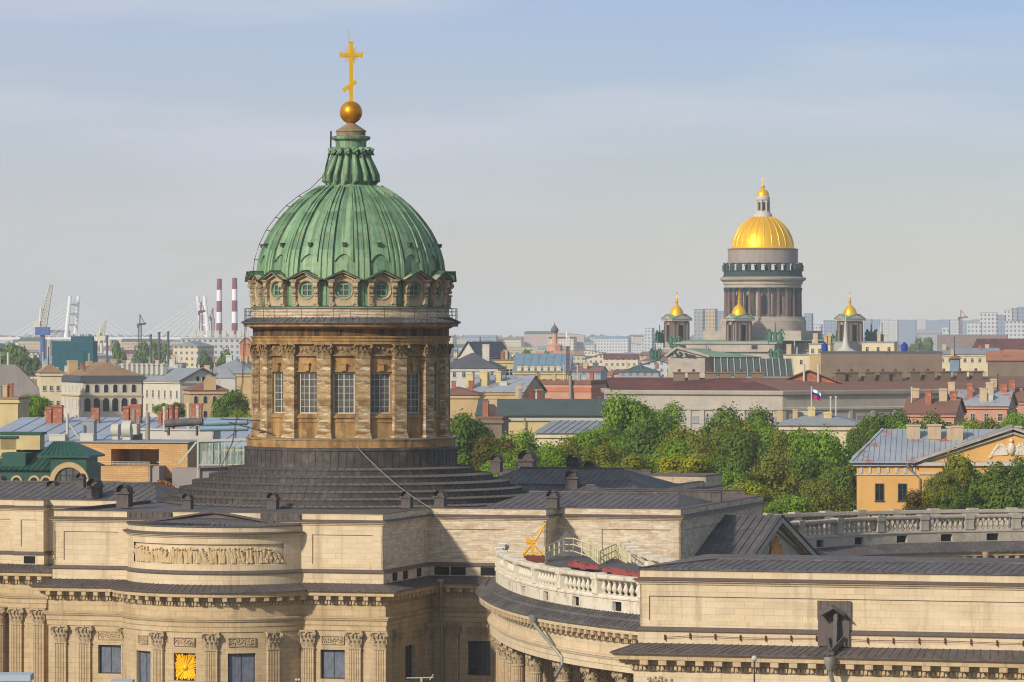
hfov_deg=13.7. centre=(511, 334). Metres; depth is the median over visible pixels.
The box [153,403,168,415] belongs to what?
tree
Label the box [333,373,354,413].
drum window
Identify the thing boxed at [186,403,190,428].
flue
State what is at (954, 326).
apartment block
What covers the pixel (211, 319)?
tower crane
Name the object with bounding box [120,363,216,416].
chapel hall
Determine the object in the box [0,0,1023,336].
sky
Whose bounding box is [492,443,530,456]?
tree
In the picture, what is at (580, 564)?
red sheet
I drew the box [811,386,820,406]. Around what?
flag
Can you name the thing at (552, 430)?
blue roof building
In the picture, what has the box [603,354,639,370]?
distant building
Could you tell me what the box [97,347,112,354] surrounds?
distant building
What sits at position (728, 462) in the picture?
tree
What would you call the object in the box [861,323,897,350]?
rooftop block
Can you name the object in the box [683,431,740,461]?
tree
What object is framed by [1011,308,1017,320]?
apartment block
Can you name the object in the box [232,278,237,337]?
chimney stack
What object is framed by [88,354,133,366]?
grey roof building
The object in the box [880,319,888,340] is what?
apartment block
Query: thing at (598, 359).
distant building
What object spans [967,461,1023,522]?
tree
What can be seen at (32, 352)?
distant building
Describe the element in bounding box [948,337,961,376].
roof cabin
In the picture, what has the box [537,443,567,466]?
tree
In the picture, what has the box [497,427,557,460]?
tree
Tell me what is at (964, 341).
apartment block
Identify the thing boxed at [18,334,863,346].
distant woods
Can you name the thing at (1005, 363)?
shed
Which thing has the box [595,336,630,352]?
distant building
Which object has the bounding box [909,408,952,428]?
tree
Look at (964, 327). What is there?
apartment block
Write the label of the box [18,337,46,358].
distant building
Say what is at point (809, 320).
apartment block
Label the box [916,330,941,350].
distant building
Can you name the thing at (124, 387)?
window
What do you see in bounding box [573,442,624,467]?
tree
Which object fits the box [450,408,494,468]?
tree
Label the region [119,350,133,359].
distant building
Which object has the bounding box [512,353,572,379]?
glass roof building
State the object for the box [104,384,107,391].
window
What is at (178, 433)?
plant room
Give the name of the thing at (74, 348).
wrapped building
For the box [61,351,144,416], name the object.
arcaded building
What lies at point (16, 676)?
kiosk
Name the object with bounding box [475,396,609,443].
school building
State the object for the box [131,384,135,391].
window
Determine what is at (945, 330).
apartment block
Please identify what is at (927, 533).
colonnade
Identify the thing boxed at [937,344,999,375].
building
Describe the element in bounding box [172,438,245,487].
glass gallery
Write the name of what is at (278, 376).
drum window
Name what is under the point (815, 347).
rooftop block
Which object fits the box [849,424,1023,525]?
mansion
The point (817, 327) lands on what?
apartment block
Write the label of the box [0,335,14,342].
distant building
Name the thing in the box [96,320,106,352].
harbour crane
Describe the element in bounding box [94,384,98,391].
window
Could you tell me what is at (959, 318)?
tower crane
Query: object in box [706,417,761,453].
tree
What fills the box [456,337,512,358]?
turret house
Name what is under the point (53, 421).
long roof building
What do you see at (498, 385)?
gabled house
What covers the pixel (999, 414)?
window
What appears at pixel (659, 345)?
distant building
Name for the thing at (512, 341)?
distant building
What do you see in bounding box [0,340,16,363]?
tree
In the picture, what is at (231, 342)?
factory
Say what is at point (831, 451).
tree
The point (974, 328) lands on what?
apartment block
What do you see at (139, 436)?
flue
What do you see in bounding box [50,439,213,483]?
terrace building
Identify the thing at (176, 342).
distant building
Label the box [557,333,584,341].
distant building
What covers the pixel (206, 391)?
baroque house
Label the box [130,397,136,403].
window
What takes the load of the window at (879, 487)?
in the mansion at (893, 465)
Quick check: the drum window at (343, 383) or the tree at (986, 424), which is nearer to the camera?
the drum window at (343, 383)
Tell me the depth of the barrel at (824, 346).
1069.39 m
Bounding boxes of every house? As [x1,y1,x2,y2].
[0,383,30,427]
[35,347,63,416]
[182,363,228,416]
[239,337,252,360]
[450,381,484,427]
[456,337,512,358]
[466,366,547,398]
[773,396,860,525]
[903,387,966,426]
[947,374,1017,425]
[983,379,1023,416]
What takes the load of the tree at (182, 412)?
on the ground
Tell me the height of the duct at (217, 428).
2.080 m
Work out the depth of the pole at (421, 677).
394.97 m
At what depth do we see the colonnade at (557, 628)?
365.74 m
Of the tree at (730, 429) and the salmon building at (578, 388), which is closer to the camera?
the tree at (730, 429)
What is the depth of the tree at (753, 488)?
538.53 m
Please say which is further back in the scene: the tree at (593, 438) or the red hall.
the red hall
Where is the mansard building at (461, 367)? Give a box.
[450,344,506,388]
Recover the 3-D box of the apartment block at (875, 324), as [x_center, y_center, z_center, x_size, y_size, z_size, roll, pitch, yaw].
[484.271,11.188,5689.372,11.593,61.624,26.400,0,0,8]
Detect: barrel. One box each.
[821,342,827,350]
[901,342,907,350]
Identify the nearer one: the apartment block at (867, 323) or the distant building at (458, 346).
the distant building at (458, 346)
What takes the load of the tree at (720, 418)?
on the ground
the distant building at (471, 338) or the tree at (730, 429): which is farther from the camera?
the distant building at (471, 338)
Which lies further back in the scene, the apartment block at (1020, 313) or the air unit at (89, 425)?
the apartment block at (1020, 313)
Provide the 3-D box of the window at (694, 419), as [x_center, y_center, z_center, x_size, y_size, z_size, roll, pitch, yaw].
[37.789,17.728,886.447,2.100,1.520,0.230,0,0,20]
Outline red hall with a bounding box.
[972,339,1023,350]
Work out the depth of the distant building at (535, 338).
5811.35 m
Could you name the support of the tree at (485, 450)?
on the ground
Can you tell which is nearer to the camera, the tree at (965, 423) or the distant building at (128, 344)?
the tree at (965, 423)
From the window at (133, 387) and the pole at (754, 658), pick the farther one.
the window at (133, 387)
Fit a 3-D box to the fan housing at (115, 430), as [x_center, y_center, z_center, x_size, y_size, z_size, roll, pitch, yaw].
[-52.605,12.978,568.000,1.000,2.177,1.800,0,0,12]
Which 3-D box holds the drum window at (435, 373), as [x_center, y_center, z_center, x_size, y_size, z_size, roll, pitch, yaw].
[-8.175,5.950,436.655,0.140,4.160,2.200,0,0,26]
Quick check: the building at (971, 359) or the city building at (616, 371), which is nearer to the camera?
the building at (971, 359)
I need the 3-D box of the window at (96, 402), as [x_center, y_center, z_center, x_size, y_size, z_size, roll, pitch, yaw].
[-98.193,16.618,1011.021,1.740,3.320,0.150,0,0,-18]
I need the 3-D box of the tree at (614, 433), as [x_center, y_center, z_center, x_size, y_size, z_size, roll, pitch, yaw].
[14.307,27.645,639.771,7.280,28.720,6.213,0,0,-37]
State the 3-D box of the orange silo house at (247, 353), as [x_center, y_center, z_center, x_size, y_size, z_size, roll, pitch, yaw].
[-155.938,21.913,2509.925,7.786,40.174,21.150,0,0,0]
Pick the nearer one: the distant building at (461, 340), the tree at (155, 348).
the tree at (155, 348)
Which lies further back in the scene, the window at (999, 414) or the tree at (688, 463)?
the window at (999, 414)
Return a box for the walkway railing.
[544,538,626,563]
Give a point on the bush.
(165, 482)
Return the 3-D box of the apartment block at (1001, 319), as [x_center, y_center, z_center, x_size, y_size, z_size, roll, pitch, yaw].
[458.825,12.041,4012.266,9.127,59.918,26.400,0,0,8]
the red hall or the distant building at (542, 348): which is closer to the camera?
the red hall
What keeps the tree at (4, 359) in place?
on the ground
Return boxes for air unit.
[48,434,67,440]
[79,433,95,440]
[81,419,97,439]
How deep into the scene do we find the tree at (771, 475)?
568.22 m
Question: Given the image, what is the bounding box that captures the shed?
[986,350,1023,375]
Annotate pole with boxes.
[406,674,433,681]
[751,655,756,681]
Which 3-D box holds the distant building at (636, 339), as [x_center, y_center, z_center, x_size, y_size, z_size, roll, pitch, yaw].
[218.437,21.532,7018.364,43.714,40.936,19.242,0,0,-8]
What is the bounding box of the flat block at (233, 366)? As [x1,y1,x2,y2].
[209,355,250,414]
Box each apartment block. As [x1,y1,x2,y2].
[644,328,654,351]
[694,309,704,339]
[705,309,717,330]
[718,311,723,330]
[804,313,813,330]
[813,324,822,337]
[823,320,836,339]
[864,319,872,339]
[872,319,879,332]
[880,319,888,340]
[888,320,897,343]
[898,320,905,344]
[906,320,915,346]
[916,319,926,341]
[926,320,937,329]
[937,335,1007,347]
[938,320,949,329]
[942,327,949,334]
[949,319,958,334]
[960,320,972,334]
[967,323,981,334]
[979,312,996,334]
[997,315,1005,334]
[1004,310,1012,320]
[1005,321,1023,338]
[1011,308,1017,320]
[1017,307,1023,320]
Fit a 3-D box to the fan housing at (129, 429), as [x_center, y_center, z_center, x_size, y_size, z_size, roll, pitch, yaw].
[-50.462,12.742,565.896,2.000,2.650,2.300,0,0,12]
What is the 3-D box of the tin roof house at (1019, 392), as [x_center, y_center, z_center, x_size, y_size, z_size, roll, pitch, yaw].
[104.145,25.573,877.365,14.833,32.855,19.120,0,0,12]
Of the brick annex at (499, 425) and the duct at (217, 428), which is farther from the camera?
the brick annex at (499, 425)
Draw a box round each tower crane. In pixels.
[137,314,145,349]
[198,302,205,330]
[209,308,214,337]
[958,310,967,334]
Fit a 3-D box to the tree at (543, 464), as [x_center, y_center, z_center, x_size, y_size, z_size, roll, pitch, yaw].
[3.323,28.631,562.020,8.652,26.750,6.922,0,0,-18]
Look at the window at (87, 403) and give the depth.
1010.22 m
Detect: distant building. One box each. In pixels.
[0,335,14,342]
[6,349,39,359]
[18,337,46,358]
[26,336,52,356]
[50,330,69,340]
[94,335,113,345]
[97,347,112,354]
[97,353,112,362]
[114,335,148,346]
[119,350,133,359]
[121,339,162,349]
[133,345,173,349]
[170,339,180,344]
[449,336,454,343]
[452,344,464,357]
[457,337,465,343]
[465,335,497,341]
[477,338,494,341]
[498,337,522,346]
[506,347,537,353]
[524,331,551,346]
[537,346,568,350]
[548,337,576,349]
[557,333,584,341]
[563,350,584,363]
[577,342,594,350]
[583,354,603,365]
[584,350,605,355]
[586,337,596,341]
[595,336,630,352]
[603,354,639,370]
[631,335,643,343]
[631,343,641,352]
[640,352,667,359]
[640,357,667,363]
[642,339,667,351]
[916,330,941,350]
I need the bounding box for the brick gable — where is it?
[785,364,842,383]
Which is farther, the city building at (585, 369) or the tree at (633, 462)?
the city building at (585, 369)
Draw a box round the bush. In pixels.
[156,480,175,487]
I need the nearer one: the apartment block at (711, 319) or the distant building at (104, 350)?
the distant building at (104, 350)
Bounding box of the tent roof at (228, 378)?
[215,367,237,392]
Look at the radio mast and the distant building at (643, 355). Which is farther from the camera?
the distant building at (643, 355)
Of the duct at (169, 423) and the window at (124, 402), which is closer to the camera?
the duct at (169, 423)
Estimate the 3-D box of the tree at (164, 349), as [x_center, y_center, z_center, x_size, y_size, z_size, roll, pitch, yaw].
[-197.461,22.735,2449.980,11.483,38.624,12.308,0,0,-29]
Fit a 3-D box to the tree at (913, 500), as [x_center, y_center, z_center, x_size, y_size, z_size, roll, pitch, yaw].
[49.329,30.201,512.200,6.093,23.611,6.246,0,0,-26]
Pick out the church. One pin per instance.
(554, 346)
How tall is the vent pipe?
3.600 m
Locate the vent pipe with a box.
[66,414,79,439]
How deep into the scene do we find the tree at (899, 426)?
628.63 m
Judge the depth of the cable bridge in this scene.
5199.72 m
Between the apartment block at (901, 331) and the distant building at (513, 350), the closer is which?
the distant building at (513, 350)
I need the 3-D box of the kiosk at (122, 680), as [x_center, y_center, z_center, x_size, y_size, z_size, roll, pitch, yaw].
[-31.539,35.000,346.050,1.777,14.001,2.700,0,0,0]
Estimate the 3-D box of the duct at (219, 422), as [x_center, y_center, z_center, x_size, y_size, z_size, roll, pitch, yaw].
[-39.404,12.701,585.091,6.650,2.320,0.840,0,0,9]
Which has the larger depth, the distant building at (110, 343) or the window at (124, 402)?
the distant building at (110, 343)
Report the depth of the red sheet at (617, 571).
367.76 m
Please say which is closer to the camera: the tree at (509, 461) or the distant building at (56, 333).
the tree at (509, 461)
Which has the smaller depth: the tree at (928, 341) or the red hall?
the red hall
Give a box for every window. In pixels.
[84,397,90,411]
[85,384,89,391]
[93,397,99,407]
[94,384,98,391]
[100,645,120,672]
[102,397,109,410]
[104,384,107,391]
[112,397,118,410]
[113,384,117,391]
[121,397,127,410]
[122,384,126,391]
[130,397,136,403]
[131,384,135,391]
[139,651,150,681]
[228,653,254,681]
[274,372,282,412]
[300,372,316,413]
[322,650,344,678]
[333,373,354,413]
[370,372,389,413]
[405,645,411,679]
[407,372,418,412]
[434,372,437,412]
[470,641,489,674]
[506,369,513,374]
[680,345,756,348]
[691,416,698,422]
[746,295,747,313]
[761,295,766,313]
[789,295,790,313]
[874,483,884,501]
[897,484,906,501]
[997,413,1002,421]
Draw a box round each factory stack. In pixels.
[106,335,108,362]
[149,334,151,363]
[158,332,160,363]
[167,331,169,364]
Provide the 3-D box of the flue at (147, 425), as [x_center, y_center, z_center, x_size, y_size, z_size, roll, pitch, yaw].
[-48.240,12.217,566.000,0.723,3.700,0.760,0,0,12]
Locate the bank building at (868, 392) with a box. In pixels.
[600,368,1023,434]
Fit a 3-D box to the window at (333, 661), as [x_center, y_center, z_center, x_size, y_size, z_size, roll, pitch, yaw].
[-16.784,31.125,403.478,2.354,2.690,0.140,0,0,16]
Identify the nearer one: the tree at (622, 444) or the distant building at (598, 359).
the tree at (622, 444)
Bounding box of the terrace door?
[130,449,141,462]
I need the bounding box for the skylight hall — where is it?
[714,358,793,377]
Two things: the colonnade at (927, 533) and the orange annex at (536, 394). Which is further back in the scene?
the orange annex at (536, 394)
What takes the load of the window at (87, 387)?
in the arcaded building at (109, 389)
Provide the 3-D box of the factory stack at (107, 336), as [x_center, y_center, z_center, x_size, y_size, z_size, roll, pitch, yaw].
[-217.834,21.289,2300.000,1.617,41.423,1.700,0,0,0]
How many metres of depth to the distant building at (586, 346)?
4899.78 m
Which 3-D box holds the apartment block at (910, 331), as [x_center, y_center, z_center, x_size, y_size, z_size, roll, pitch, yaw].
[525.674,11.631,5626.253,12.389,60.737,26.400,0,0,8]
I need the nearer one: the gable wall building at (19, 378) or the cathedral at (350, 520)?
the cathedral at (350, 520)
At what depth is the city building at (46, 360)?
2389.78 m
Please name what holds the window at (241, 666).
in the cathedral at (350, 520)
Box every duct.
[164,417,203,435]
[200,420,247,434]
[200,425,248,437]
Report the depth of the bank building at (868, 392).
891.65 m
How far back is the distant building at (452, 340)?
5796.03 m
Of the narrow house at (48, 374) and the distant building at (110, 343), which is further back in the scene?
the distant building at (110, 343)
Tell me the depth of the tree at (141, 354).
2447.93 m
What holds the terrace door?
in the terrace building at (152, 460)
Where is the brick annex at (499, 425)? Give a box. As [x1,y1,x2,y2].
[476,398,510,443]
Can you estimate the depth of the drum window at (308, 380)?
432.16 m
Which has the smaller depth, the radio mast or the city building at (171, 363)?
the radio mast
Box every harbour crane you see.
[34,284,52,360]
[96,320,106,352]
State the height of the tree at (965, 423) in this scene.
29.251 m
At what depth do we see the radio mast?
1179.52 m
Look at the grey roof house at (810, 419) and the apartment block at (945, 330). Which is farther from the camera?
the apartment block at (945, 330)
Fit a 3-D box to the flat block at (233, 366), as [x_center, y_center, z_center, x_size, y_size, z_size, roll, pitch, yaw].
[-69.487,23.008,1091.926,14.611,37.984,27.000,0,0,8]
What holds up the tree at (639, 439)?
on the ground
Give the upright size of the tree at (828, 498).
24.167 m
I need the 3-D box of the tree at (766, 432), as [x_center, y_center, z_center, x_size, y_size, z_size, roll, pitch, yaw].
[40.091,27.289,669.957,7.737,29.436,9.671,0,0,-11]
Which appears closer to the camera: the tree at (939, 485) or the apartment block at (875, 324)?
the tree at (939, 485)
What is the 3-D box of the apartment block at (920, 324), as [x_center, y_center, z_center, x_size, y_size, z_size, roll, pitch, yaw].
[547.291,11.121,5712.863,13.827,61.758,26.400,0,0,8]
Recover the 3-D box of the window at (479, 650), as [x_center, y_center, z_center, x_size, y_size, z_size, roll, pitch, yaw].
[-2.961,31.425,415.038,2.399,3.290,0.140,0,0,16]
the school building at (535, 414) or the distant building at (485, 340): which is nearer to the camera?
the school building at (535, 414)
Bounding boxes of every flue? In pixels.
[132,409,142,439]
[145,412,150,439]
[163,406,166,430]
[171,405,174,430]
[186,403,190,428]
[196,405,199,428]
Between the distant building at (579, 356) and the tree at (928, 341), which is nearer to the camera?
the tree at (928, 341)
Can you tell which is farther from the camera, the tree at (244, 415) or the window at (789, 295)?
the window at (789, 295)
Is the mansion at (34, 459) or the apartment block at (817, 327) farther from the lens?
the apartment block at (817, 327)
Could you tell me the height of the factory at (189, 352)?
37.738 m
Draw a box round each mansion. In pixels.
[0,431,149,481]
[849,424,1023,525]
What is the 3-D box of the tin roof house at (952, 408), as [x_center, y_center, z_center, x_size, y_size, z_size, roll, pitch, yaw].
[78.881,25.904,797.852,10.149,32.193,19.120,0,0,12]
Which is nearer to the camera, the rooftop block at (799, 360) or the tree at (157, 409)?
the tree at (157, 409)
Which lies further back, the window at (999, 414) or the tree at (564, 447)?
the window at (999, 414)
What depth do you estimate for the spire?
1229.37 m
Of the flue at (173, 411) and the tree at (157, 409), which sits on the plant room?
the flue at (173, 411)
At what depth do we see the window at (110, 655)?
409.67 m
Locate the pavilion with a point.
(781, 618)
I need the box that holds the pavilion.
[609,554,1023,681]
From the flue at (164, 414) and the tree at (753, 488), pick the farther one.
the flue at (164, 414)
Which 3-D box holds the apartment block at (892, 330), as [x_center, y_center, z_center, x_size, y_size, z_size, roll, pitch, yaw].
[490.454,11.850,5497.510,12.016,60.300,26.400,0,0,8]
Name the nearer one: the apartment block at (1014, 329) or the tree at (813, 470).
the tree at (813, 470)
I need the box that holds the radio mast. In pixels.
[566,332,569,379]
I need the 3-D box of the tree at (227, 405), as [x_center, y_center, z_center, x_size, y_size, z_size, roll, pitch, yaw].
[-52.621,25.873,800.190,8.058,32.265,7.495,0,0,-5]
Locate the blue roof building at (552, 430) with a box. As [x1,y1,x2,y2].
[534,420,606,449]
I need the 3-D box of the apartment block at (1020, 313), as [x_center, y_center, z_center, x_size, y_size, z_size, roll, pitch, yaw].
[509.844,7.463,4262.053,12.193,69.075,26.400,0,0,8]
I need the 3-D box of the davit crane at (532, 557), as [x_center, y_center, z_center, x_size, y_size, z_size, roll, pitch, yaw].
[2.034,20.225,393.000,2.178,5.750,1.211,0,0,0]
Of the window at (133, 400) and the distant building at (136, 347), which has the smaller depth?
the window at (133, 400)
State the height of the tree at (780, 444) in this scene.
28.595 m
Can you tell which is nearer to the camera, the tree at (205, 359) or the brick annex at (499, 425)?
the brick annex at (499, 425)
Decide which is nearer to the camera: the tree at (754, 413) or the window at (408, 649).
the window at (408, 649)
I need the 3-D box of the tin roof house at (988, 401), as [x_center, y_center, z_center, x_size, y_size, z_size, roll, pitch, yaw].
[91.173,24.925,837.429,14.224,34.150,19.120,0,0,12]
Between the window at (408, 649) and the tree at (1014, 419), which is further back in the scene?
the tree at (1014, 419)
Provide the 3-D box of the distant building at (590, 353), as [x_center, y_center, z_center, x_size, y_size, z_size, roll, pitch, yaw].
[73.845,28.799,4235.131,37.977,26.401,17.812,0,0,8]
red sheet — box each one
[568,560,598,569]
[600,566,639,576]
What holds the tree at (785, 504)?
on the ground
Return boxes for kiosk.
[0,672,33,681]
[110,679,134,681]
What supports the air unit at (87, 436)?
on the terrace building at (152, 460)
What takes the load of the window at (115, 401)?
in the arcaded building at (109, 389)
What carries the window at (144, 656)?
in the cathedral at (350, 520)
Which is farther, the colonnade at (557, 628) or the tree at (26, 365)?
the tree at (26, 365)
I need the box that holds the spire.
[836,315,854,350]
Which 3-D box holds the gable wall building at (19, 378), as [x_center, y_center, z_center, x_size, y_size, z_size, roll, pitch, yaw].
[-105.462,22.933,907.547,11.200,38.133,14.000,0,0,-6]
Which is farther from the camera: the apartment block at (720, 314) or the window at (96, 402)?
the apartment block at (720, 314)
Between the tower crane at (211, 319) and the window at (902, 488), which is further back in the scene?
the tower crane at (211, 319)
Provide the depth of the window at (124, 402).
1012.94 m
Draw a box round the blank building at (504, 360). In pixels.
[490,350,517,374]
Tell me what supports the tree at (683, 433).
on the ground
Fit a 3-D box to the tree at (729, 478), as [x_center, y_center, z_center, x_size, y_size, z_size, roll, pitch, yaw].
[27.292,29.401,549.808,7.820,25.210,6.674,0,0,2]
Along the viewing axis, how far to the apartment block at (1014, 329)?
3698.89 m
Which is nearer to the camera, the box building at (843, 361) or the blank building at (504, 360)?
the box building at (843, 361)
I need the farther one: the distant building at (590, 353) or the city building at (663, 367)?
the distant building at (590, 353)
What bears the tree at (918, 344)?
on the ground
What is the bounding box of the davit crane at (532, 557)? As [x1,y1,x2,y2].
[522,523,545,562]
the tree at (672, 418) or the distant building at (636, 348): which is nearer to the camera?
the tree at (672, 418)
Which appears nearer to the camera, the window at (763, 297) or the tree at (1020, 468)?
the tree at (1020, 468)
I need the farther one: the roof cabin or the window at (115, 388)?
the roof cabin
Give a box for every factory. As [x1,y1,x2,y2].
[173,341,214,367]
[180,331,252,362]
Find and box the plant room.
[140,428,220,450]
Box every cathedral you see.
[0,28,819,681]
[649,179,876,377]
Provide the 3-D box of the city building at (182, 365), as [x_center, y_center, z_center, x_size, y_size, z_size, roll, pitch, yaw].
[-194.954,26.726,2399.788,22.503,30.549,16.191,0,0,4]
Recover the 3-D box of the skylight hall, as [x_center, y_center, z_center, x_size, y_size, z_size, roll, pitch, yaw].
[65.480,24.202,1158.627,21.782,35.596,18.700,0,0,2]
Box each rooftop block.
[783,335,819,374]
[808,333,833,354]
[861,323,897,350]
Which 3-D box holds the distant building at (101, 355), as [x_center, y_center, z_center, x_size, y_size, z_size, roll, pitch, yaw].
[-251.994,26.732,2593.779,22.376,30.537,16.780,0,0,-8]
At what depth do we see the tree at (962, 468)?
518.44 m
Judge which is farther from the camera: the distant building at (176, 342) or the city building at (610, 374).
the distant building at (176, 342)
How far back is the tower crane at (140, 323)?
3298.89 m
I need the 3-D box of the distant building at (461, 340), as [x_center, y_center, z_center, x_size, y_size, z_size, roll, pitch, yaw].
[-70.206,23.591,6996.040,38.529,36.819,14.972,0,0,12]
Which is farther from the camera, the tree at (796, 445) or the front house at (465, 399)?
the front house at (465, 399)
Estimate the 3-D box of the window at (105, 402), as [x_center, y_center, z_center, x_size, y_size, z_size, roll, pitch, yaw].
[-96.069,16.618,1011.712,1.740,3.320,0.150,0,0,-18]
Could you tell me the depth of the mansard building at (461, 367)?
1250.13 m
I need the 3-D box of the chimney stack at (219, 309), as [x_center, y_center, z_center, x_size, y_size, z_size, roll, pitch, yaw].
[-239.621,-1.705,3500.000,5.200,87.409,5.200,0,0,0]
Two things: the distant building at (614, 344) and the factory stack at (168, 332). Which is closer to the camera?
the factory stack at (168, 332)
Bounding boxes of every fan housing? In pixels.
[110,424,120,439]
[121,420,138,439]
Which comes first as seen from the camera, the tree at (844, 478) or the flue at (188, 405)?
the tree at (844, 478)
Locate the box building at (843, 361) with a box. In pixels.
[810,351,942,376]
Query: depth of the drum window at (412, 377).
433.86 m
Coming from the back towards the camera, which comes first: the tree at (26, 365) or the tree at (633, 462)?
the tree at (26, 365)
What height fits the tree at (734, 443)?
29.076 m
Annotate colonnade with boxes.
[475,540,675,681]
[763,507,1023,557]
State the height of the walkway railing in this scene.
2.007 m
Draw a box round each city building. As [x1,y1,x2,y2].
[43,359,98,363]
[118,360,131,364]
[136,359,174,367]
[152,355,185,367]
[198,364,209,369]
[571,362,607,379]
[607,366,625,373]
[607,371,619,376]
[620,362,660,376]
[633,360,667,376]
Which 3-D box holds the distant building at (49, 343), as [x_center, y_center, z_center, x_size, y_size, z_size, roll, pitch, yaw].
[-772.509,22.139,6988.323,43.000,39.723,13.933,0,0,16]
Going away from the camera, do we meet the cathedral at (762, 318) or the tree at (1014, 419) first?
the tree at (1014, 419)
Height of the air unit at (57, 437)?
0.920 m
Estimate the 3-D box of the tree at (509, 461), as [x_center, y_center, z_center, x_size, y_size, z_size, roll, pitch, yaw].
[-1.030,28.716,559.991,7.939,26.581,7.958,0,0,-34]
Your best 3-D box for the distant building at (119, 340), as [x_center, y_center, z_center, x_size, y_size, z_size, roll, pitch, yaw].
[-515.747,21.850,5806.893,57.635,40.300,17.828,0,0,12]
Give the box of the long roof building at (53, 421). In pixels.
[0,403,250,450]
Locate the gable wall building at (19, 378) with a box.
[0,353,39,396]
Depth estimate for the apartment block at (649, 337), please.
4599.66 m
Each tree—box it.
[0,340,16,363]
[1,352,13,363]
[13,345,41,375]
[20,393,51,416]
[110,340,126,363]
[131,339,148,362]
[148,339,162,362]
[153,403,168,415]
[160,341,177,362]
[169,401,185,416]
[196,349,213,368]
[209,386,250,416]
[214,347,230,367]
[228,409,250,417]
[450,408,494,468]
[470,433,515,470]
[479,452,517,475]
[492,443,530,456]
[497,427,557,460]
[517,453,558,468]
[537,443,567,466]
[553,433,593,464]
[568,424,610,450]
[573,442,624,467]
[596,389,662,438]
[600,452,656,472]
[605,435,639,466]
[606,425,625,443]
[616,414,674,467]
[644,435,693,472]
[647,419,710,464]
[653,400,686,433]
[655,451,715,472]
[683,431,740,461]
[698,401,742,442]
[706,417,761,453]
[707,450,751,483]
[715,466,749,488]
[716,427,774,475]
[725,402,778,432]
[729,480,778,511]
[746,417,787,451]
[746,447,802,498]
[763,490,813,526]
[768,424,809,478]
[785,444,835,510]
[787,426,833,468]
[799,474,851,526]
[802,424,857,525]
[816,461,856,523]
[844,419,878,458]
[859,408,910,433]
[893,420,922,428]
[901,488,933,523]
[908,336,925,350]
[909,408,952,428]
[921,466,963,522]
[922,337,933,350]
[938,484,985,523]
[942,447,979,504]
[953,414,980,428]
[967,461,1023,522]
[970,416,1003,428]
[999,408,1023,428]
[1008,452,1023,486]
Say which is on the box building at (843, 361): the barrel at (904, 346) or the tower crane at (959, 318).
the barrel at (904, 346)
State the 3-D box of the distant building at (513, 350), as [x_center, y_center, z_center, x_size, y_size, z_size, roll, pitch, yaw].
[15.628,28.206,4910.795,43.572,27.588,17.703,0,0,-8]
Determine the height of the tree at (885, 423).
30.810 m
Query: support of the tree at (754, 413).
on the ground
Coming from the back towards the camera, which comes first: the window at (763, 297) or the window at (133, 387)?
the window at (763, 297)
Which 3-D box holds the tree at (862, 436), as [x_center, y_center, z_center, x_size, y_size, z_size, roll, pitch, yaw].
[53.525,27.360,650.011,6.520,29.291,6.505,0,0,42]
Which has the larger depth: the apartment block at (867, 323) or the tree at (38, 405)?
the apartment block at (867, 323)
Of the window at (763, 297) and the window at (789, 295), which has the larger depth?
the window at (789, 295)
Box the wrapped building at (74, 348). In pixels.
[52,334,97,370]
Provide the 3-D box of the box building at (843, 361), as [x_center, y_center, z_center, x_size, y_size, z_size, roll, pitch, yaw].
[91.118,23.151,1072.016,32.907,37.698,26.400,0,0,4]
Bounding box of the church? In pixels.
[536,320,573,362]
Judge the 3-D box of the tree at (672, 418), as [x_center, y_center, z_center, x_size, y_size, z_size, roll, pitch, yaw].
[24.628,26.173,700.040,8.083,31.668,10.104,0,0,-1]
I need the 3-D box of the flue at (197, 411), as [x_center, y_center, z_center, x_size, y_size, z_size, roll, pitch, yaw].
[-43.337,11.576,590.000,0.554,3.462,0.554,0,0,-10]
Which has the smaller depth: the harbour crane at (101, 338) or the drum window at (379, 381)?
the drum window at (379, 381)
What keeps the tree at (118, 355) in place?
on the ground
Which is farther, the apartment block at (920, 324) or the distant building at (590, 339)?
the distant building at (590, 339)
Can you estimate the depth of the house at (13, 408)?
799.83 m
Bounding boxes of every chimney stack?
[216,279,221,337]
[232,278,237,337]
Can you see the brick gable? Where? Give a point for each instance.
(809, 375)
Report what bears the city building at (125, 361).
on the ground
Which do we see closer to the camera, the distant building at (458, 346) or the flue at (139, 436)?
the flue at (139, 436)
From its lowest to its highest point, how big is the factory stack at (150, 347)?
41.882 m
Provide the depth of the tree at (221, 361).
2348.45 m
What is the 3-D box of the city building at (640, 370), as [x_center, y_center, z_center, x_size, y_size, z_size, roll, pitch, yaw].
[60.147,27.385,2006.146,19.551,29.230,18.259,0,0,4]
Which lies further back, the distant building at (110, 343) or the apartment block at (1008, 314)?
the distant building at (110, 343)
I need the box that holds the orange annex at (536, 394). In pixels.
[515,373,551,398]
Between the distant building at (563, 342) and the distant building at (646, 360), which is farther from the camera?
the distant building at (563, 342)
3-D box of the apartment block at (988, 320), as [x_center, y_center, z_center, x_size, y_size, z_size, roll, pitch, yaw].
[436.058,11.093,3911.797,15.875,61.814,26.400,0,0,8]
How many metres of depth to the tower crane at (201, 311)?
3298.87 m
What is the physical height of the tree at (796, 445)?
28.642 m
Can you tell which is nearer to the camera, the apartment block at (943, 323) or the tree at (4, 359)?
the tree at (4, 359)
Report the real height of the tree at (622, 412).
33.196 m
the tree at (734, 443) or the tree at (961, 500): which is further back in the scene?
the tree at (734, 443)
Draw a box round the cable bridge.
[0,296,250,345]
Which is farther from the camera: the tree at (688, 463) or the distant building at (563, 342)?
the distant building at (563, 342)
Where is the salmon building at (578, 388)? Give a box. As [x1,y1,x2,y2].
[536,365,605,398]

